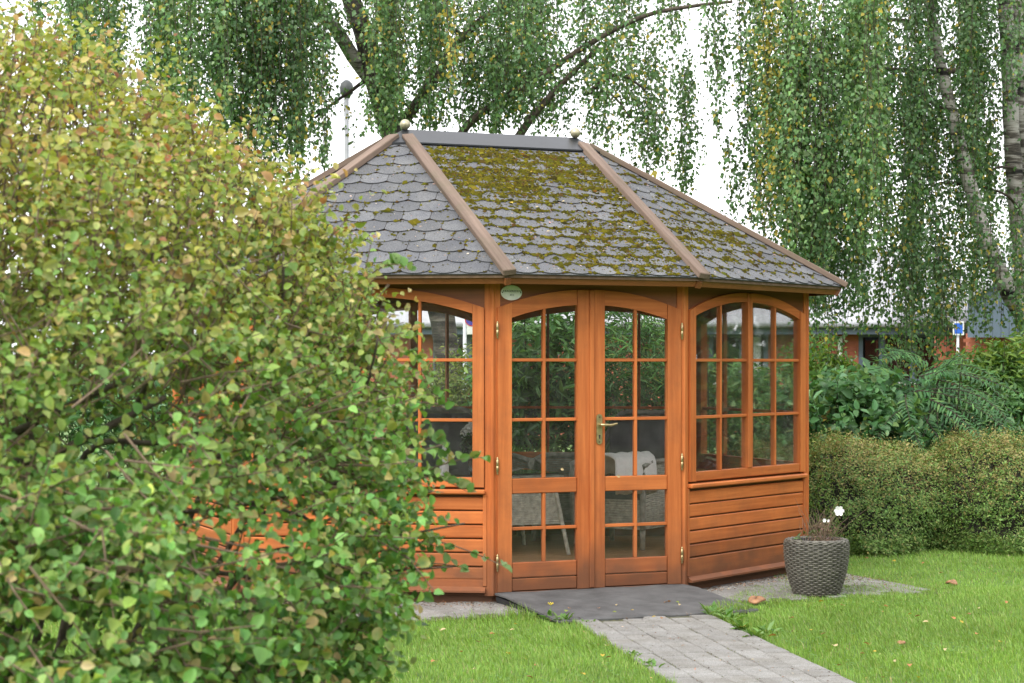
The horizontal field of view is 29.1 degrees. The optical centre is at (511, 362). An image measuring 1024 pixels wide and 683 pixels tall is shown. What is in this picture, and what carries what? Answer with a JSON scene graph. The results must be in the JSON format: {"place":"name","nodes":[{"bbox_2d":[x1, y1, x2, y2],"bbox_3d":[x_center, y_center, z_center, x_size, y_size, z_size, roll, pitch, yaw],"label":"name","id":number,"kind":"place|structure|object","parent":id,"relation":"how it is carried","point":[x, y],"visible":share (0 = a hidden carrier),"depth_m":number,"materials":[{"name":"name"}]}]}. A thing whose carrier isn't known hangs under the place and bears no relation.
{"place":"outdoors","nodes":[
{"label":"outdoors","id":0,"kind":"place"},
{"bbox_2d":[459,422,471,473],"bbox_3d":[-0.306,0.645,15.207,0.260,0.430,0.267,0,0,41],"label":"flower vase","id":1,"kind":"object","parent":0,"point":[466,441],"visible":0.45,"depth_m":15.18,"materials":[{"name":"grey glass"}]},
{"bbox_2d":[0,0,1011,354],"label":"sky","id":2,"kind":"structure","parent":0,"point":[709,182],"materials":[{"name":"white"}]},
{"bbox_2d":[0,364,1023,682],"bbox_3d":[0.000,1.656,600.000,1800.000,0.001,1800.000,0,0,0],"label":"ground","id":3,"kind":"structure","parent":0,"point":[1015,566],"depth_m":12.07,"materials":[{"name":"green plant"}]},
{"bbox_2d":[0,335,225,488],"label":"garden shrub","id":4,"kind":"object","parent":3,"relation":"on","point":[71,435],"visible":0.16,"depth_m":17.43,"materials":[{"name":"green plant"}]},
{"bbox_2d":[0,0,511,682],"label":"bush","id":5,"kind":"object","parent":3,"relation":"on","point":[134,552],"visible":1,"depth_m":5.63,"materials":[{"name":"green plant"}]},
{"bbox_2d":[340,80,352,159],"bbox_3d":[-2.520,-1.325,30.000,0.210,5.950,0.210,0,0,0],"label":"lamp post","id":6,"kind":"object","parent":3,"relation":"on","point":[347,84],"visible":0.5,"depth_m":29.97,"materials":[{"name":"grey metal"}]},
{"bbox_2d":[0,0,732,402],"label":"birch tree","id":7,"kind":"object","parent":3,"relation":"on","point":[258,60],"visible":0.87,"depth_m":20.20,"materials":[{"name":"green plant"}]},
{"bbox_2d":[389,333,524,451],"bbox_3d":[-0.487,0.695,19.319,1.717,1.957,1.180,0,0,0],"label":"garden shrub","id":8,"kind":"object","parent":3,"relation":"on","point":[464,393],"visible":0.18,"depth_m":19.09,"materials":[{"name":"green plant"}]},
{"bbox_2d":[463,319,471,389],"bbox_3d":[-0.495,0.440,26.992,0.354,2.420,0.065,0,0,0],"label":"road sign","id":9,"kind":"object","parent":3,"relation":"on","point":[467,327],"visible":0.25,"depth_m":26.98,"materials":[{"name":"white metal"}]},
{"bbox_2d":[458,312,626,451],"bbox_3d":[0.252,0.424,18.391,1.653,2.499,1.697,0,0,0],"label":"tall leafy bush","id":10,"kind":"object","parent":3,"relation":"on","point":[526,383],"visible":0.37,"depth_m":18.04,"materials":[{"name":"green plant"}]},
{"bbox_2d":[550,311,716,451],"bbox_3d":[1.085,0.400,18.485,1.840,2.548,1.620,0,0,0],"label":"tall leafy bush","id":11,"kind":"object","parent":3,"relation":"on","point":[648,379],"visible":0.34,"depth_m":18.20,"materials":[{"name":"green plant"}]},
{"bbox_2d":[707,325,714,453],"bbox_3d":[1.751,0.487,18.212,0.324,1.946,0.236,0,0,-33],"label":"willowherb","id":12,"kind":"object","parent":3,"relation":"on","point":[709,410],"visible":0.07,"depth_m":18.22,"materials":[{"name":"green plant"}]},
{"bbox_2d":[408,554,1014,682],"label":"leaf crumbs","id":13,"kind":"object","parent":3,"relation":"on","point":[796,631],"visible":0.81,"depth_m":11.79,"materials":[{"name":"brown plant"}]},
{"bbox_2d":[701,604,725,615],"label":"weed","id":14,"kind":"object","parent":3,"relation":"on","point":[711,610],"visible":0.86,"depth_m":12.76,"materials":[{"name":"green plant"}]},
{"bbox_2d":[713,606,746,620],"bbox_3d":[1.377,1.597,12.509,0.182,0.086,0.264,0,0,-40],"label":"weed","id":15,"kind":"object","parent":3,"relation":"on","point":[729,612],"visible":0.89,"depth_m":12.50,"materials":[{"name":"green plant"}]},
{"bbox_2d":[651,351,820,456],"bbox_3d":[2.192,0.755,18.866,1.999,1.838,1.357,0,0,0],"label":"garden shrub","id":16,"kind":"object","parent":3,"relation":"on","point":[761,395],"visible":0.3,"depth_m":18.62,"materials":[{"name":"green plant"}]},
{"bbox_2d":[455,556,1021,682],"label":"clover","id":17,"kind":"object","parent":3,"relation":"on","point":[776,630],"visible":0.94,"depth_m":11.82,"materials":[{"name":"green plant"}]},
{"bbox_2d":[741,627,763,636],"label":"weed","id":18,"kind":"object","parent":3,"relation":"on","point":[754,632],"visible":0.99,"depth_m":11.73,"materials":[{"name":"green plant"}]},
{"bbox_2d":[748,596,765,603],"bbox_3d":[1.652,1.617,13.322,0.132,0.075,0.124,0,0,37],"label":"mushroom","id":19,"kind":"object","parent":3,"relation":"on","point":[755,599],"visible":0.95,"depth_m":13.29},
{"bbox_2d":[757,620,780,631],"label":"weed","id":20,"kind":"object","parent":3,"relation":"on","point":[768,628],"visible":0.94,"depth_m":11.95,"materials":[{"name":"green plant"}]},
{"bbox_2d":[767,328,874,389],"bbox_3d":[3.559,0.633,22.519,1.428,2.081,1.234,0,0,0],"label":"golden shrub","id":21,"kind":"object","parent":3,"relation":"on","point":[832,363],"visible":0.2,"depth_m":22.37,"materials":[{"name":"green plant"}]},
{"bbox_2d":[755,358,935,461],"bbox_3d":[3.167,0.815,18.685,1.682,1.717,1.621,0,0,0],"label":"dogwood shrub","id":22,"kind":"object","parent":3,"relation":"on","point":[839,400],"visible":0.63,"depth_m":18.35,"materials":[{"name":"green plant"}]},
{"bbox_2d":[689,0,1023,383],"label":"birch tree","id":23,"kind":"object","parent":3,"relation":"on","point":[821,192],"visible":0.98,"depth_m":19.85,"materials":[{"name":"green plant"}]},
{"bbox_2d":[729,413,1023,558],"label":"spirea hedge","id":24,"kind":"object","parent":3,"relation":"on","point":[966,497],"visible":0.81,"depth_m":17.20,"materials":[{"name":"green plant"}]},
{"bbox_2d":[859,347,1023,457],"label":"arching shrub","id":25,"kind":"object","parent":3,"relation":"on","point":[942,373],"visible":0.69,"depth_m":18.71,"materials":[{"name":"green plant"}]},
{"bbox_2d":[946,579,957,584],"bbox_3d":[3.237,1.626,14.492,0.096,0.055,0.090,0,0,-24],"label":"mushroom","id":26,"kind":"object","parent":3,"relation":"on","point":[953,581],"visible":0.93,"depth_m":14.47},
{"bbox_2d":[887,366,1023,460],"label":"mixed shrub","id":27,"kind":"object","parent":3,"relation":"on","point":[978,415],"visible":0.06,"depth_m":19.16,"materials":[{"name":"green plant"}]},
{"bbox_2d":[953,321,963,351],"bbox_3d":[6.792,0.515,29.983,0.170,2.270,0.072,0,0,0],"label":"parking sign","id":28,"kind":"object","parent":3,"relation":"on","point":[959,331],"visible":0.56,"depth_m":29.95,"materials":[{"name":"blue metal"}]},
{"bbox_2d":[926,317,1023,447],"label":"laurel shrub","id":29,"kind":"object","parent":3,"relation":"on","point":[1003,362],"visible":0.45,"depth_m":19.96,"materials":[{"name":"green plant"}]},
{"bbox_2d":[177,568,952,622],"bbox_3d":[-0.158,1.650,15.338,5.100,0.041,4.920,0,0,-23],"label":"apron","id":30,"kind":"object","parent":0,"point":[448,609],"visible":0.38,"depth_m":13.80,"materials":[{"name":"stone"}]},
{"bbox_2d":[172,119,847,602],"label":"garden pavilion","id":31,"kind":"structure","parent":30,"relation":"on","point":[690,269],"depth_m":13.98,"materials":[{"name":"brown wood"}]},
{"bbox_2d":[173,311,231,467],"bbox_3d":[-2.263,0.168,14.451,0.060,1.365,1.685,0,0,-23],"label":"window","id":32,"kind":"structure","parent":31,"relation":"in","point":[176,397],"depth_m":14.81,"materials":[{"name":"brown wood"}]},
{"bbox_2d":[186,310,329,466],"bbox_3d":[-2.069,0.168,15.993,0.060,1.365,1.685,0,0,37],"label":"window","id":33,"kind":"structure","parent":31,"relation":"in","point":[291,459],"depth_m":16.27,"materials":[{"name":"brown wood"}]},
{"bbox_2d":[242,287,484,486],"bbox_3d":[-1.024,0.168,13.512,1.685,1.365,0.060,0,0,7],"label":"window","id":34,"kind":"structure","parent":31,"relation":"in","point":[478,313],"depth_m":13.40,"materials":[{"name":"brown wood"}]},
{"bbox_2d":[343,302,471,440],"bbox_3d":[-0.855,0.168,16.991,1.350,1.365,0.060,0,0,-23],"label":"window","id":35,"kind":"structure","parent":31,"relation":"in","point":[412,318],"depth_m":17.03,"materials":[{"name":"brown wood"}]},
{"bbox_2d":[404,407,471,468],"bbox_3d":[-0.527,0.940,16.362,0.728,1.126,0.776,0,0,-16],"label":"wicker armchair","id":36,"kind":"object","parent":31,"relation":"on","point":[452,430],"visible":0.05,"depth_m":16.50,"materials":[{"name":"grey wicker"}]},
{"bbox_2d":[422,468,570,554],"bbox_3d":[-0.364,1.181,15.468,1.410,0.643,0.911,0,0,-23],"label":"wicker table","id":37,"kind":"object","parent":31,"relation":"on","point":[521,505],"visible":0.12,"depth_m":15.30,"materials":[{"name":"grey wicker"}]},
{"bbox_2d":[440,445,448,475],"bbox_3d":[-0.516,0.720,14.950,0.075,0.281,0.072,0,0,-11],"label":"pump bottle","id":38,"kind":"object","parent":37,"relation":"on","point":[445,468],"visible":0.26,"depth_m":14.92,"materials":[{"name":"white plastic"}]},
{"bbox_2d":[501,285,521,299],"bbox_3d":[-0.003,-0.475,13.443,0.156,0.104,0.010,0,0,-23],"label":"name plate","id":39,"kind":"object","parent":31,"relation":"attached to","point":[511,292],"visible":1,"depth_m":13.44,"materials":[{"name":"green ceramic"}]},
{"bbox_2d":[512,453,548,538],"bbox_3d":[-0.051,1.140,16.702,0.561,0.726,0.524,0,0,-29],"label":"wicker chair","id":40,"kind":"object","parent":31,"relation":"on","point":[519,458],"visible":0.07,"depth_m":16.93,"materials":[{"name":"grey wicker"}]},
{"bbox_2d":[496,290,589,591],"bbox_3d":[0.213,0.531,13.536,0.714,2.068,0.063,0,0,-23],"label":"door","id":41,"kind":"structure","parent":31,"relation":"in","point":[507,581],"depth_m":13.53,"materials":[{"name":"brown wood"}]},
{"bbox_2d":[528,452,574,540],"bbox_3d":[0.469,1.140,16.752,0.622,0.726,0.565,0,0,6],"label":"wicker chair","id":42,"kind":"object","parent":31,"relation":"on","point":[564,497],"visible":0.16,"depth_m":16.99,"materials":[{"name":"grey wicker"}]},
{"bbox_2d":[512,305,664,458],"bbox_3d":[0.709,0.168,17.160,1.529,1.365,0.053,0,0,7],"label":"window","id":43,"kind":"structure","parent":31,"relation":"in","point":[571,308],"depth_m":17.18,"materials":[{"name":"brown wood"}]},
{"bbox_2d":[569,409,664,549],"bbox_3d":[0.949,0.950,16.160,0.707,1.106,0.754,0,0,32],"label":"wicker armchair","id":44,"kind":"object","parent":31,"relation":"on","point":[651,439],"visible":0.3,"depth_m":16.04,"materials":[{"name":"grey wicker"}]},
{"bbox_2d":[605,451,656,494],"bbox_3d":[0.907,0.879,15.719,0.275,0.332,0.540,0,0,43],"label":"blanket","id":45,"kind":"object","parent":44,"relation":"on","point":[619,463],"visible":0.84,"depth_m":15.65,"materials":[{"name":"beige fabric"}]},
{"bbox_2d":[590,290,682,587],"bbox_3d":[0.876,0.531,13.785,0.729,2.068,0.119,0,0,-23],"label":"door","id":46,"kind":"structure","parent":31,"relation":"in","point":[602,568],"depth_m":13.80,"materials":[{"name":"brown wood"}]},
{"bbox_2d":[697,302,793,465],"bbox_3d":[1.948,0.168,16.225,0.060,1.365,1.685,0,0,-23],"label":"window","id":47,"kind":"structure","parent":31,"relation":"in","point":[702,408],"depth_m":16.68,"materials":[{"name":"brown wood"}]},
{"bbox_2d":[688,293,804,481],"bbox_3d":[1.754,0.168,14.683,0.060,1.365,1.685,0,0,37],"label":"window","id":48,"kind":"structure","parent":31,"relation":"in","point":[747,299],"depth_m":14.66,"materials":[{"name":"brown wood"}]},
{"bbox_2d":[250,574,945,680],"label":"leaf litter","id":49,"kind":"object","parent":30,"relation":"on","point":[691,613],"visible":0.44,"depth_m":13.96,"materials":[{"name":"brown plant"}]},
{"bbox_2d":[495,584,758,622],"bbox_3d":[0.754,1.608,13.174,1.450,0.084,1.045,0,0,-23],"label":"door ramp","id":50,"kind":"structure","parent":30,"relation":"on","point":[641,601],"depth_m":13.13,"materials":[{"name":"grey concrete"}]},
{"bbox_2d":[536,602,559,618],"bbox_3d":[0.240,1.592,12.577,0.192,0.117,0.090,0,0,24],"label":"weed","id":51,"kind":"object","parent":50,"relation":"on","point":[549,612],"visible":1,"depth_m":12.57,"materials":[{"name":"green plant"}]},
{"bbox_2d":[552,611,573,619],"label":"weed","id":52,"kind":"object","parent":50,"relation":"on","point":[564,616],"visible":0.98,"depth_m":12.48,"materials":[{"name":"green plant"}]},
{"bbox_2d":[783,497,874,596],"bbox_3d":[2.192,1.303,13.877,0.535,0.686,0.549,0,0,-17],"label":"wicker planter","id":53,"kind":"object","parent":30,"relation":"on","point":[817,566],"visible":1,"depth_m":13.75,"materials":[{"name":"wicker"}]},
{"bbox_2d":[262,248,967,439],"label":"brick house","id":54,"kind":"structure","parent":0,"point":[862,346],"depth_m":42.00,"materials":[{"name":"red brick"}]},
{"bbox_2d":[433,335,471,378],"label":"window","id":55,"kind":"structure","parent":54,"relation":"in","point":[460,342],"depth_m":41.98,"materials":[{"name":"clear glass"}]},
{"bbox_2d":[709,335,767,383],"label":"window","id":56,"kind":"structure","parent":54,"relation":"in","point":[734,342],"depth_m":42.05,"materials":[{"name":"clear glass"}]},
{"bbox_2d":[858,335,936,383],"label":"window","id":57,"kind":"structure","parent":54,"relation":"in","point":[866,348],"depth_m":42.05,"materials":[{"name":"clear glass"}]},
{"bbox_2d":[575,615,854,682],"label":"path","id":58,"kind":"structure","parent":0,"point":[748,661],"depth_m":11.10,"materials":[{"name":"stone"}]},
{"bbox_2d":[638,658,653,663],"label":"weed","id":59,"kind":"object","parent":58,"relation":"on","point":[648,661],"visible":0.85,"depth_m":10.71,"materials":[{"name":"green plant"}]},
{"bbox_2d":[641,659,664,667],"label":"weed","id":60,"kind":"object","parent":58,"relation":"on","point":[653,663],"visible":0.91,"depth_m":10.59,"materials":[{"name":"green plant"}]},
{"bbox_2d":[730,618,748,629],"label":"weed","id":61,"kind":"object","parent":58,"relation":"on","point":[740,626],"visible":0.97,"depth_m":12.03,"materials":[{"name":"green plant"}]},
{"bbox_2d":[893,248,1023,397],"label":"brick wing","id":62,"kind":"structure","parent":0,"point":[968,340],"depth_m":35.70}
]}

